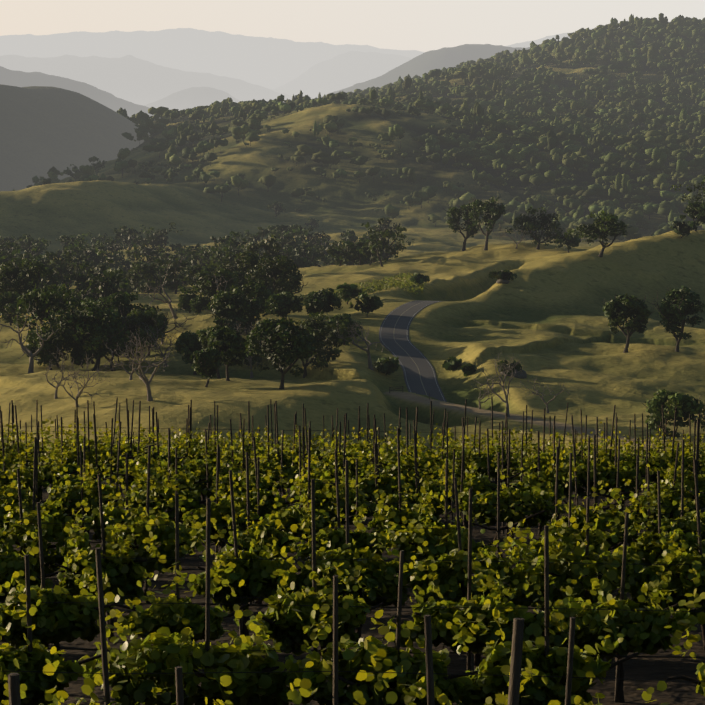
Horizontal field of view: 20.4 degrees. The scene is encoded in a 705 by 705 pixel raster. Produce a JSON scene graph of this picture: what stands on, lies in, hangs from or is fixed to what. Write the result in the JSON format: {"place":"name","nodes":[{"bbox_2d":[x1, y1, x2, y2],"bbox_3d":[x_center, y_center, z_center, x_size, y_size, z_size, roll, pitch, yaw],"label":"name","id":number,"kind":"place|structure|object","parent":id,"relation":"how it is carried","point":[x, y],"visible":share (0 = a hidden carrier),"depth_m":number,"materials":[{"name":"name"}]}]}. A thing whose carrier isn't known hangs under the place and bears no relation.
{"place":"outdoors","nodes":[
{"label":"outdoors","id":0,"kind":"place"},
{"bbox_2d":[0,84,149,190],"bbox_3d":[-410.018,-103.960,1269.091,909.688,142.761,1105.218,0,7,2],"label":"hill ground","id":1,"kind":"structure","parent":0,"point":[44,130],"depth_m":1442.03,"materials":[{"name":"grey plant"}]},
{"bbox_2d":[0,22,704,704],"bbox_3d":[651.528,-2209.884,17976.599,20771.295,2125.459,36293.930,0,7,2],"label":"terrain","id":2,"kind":"structure","parent":0,"point":[544,318],"depth_m":544.58,"materials":[{"name":"green plant"}]},
{"bbox_2d":[0,158,704,440],"bbox_3d":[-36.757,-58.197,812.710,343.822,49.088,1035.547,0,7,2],"label":"tree foliage","id":3,"kind":"object","parent":2,"relation":"on","point":[217,336],"visible":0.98,"depth_m":484.58,"materials":[{"name":"green plant"}]},
{"bbox_2d":[0,418,704,704],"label":"grapevine leaves","id":4,"kind":"object","parent":2,"relation":"on","point":[168,631],"visible":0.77,"depth_m":23.35,"materials":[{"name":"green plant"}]},
{"bbox_2d":[0,219,704,430],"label":"bare trees","id":5,"kind":"object","parent":2,"relation":"on","point":[142,375],"visible":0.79,"depth_m":342.72,"materials":[{"name":"plant"}]},
{"bbox_2d":[0,397,704,704],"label":"vineyard posts","id":6,"kind":"object","parent":2,"relation":"on","point":[514,677],"visible":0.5,"depth_m":30.11,"materials":[{"name":"brown wood"}]},
{"bbox_2d":[0,426,704,681],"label":"trellis wires","id":7,"kind":"object","parent":6,"relation":"attached to","point":[96,649],"visible":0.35,"depth_m":23.55,"materials":[{"name":"grey metal"}]},
{"bbox_2d":[12,13,704,241],"bbox_3d":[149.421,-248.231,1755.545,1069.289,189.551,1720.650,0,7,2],"label":"forest trees","id":8,"kind":"object","parent":2,"relation":"on","point":[568,132],"visible":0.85,"depth_m":1391.90,"materials":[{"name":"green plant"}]},
{"bbox_2d":[293,273,426,305],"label":"vineyard rows","id":9,"kind":"object","parent":2,"relation":"on","point":[379,285],"visible":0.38,"depth_m":509.65,"materials":[{"name":"green plant"}]},
{"bbox_2d":[389,386,509,402],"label":"fence posts","id":10,"kind":"object","parent":2,"relation":"on","point":[402,388],"visible":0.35,"depth_m":364.50,"materials":[{"name":"brown wood"}]},
{"bbox_2d":[496,279,526,378],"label":"boulders","id":11,"kind":"object","parent":2,"relation":"on","point":[522,375],"visible":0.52,"depth_m":373.00,"materials":[{"name":"grey stone"}]},
{"bbox_2d":[0,0,704,51],"label":"sky","id":12,"kind":"structure","parent":0,"point":[419,25],"materials":[{"name":"white"}]},
{"bbox_2d":[379,300,446,401],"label":"road asphalt","id":13,"kind":"structure","parent":0,"point":[399,333],"depth_m":407.27,"materials":[{"name":"grey asphalt"}]},
{"bbox_2d":[394,302,427,395],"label":"road centre line","id":14,"kind":"object","parent":13,"relation":"on","point":[408,354],"visible":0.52,"depth_m":401.38,"materials":[{"name":"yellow paint"}]},
{"bbox_2d":[380,300,444,400],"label":"road edge lines","id":15,"kind":"object","parent":13,"relation":"on","point":[414,347],"visible":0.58,"depth_m":403.27,"materials":[{"name":"white paint"}]}
]}

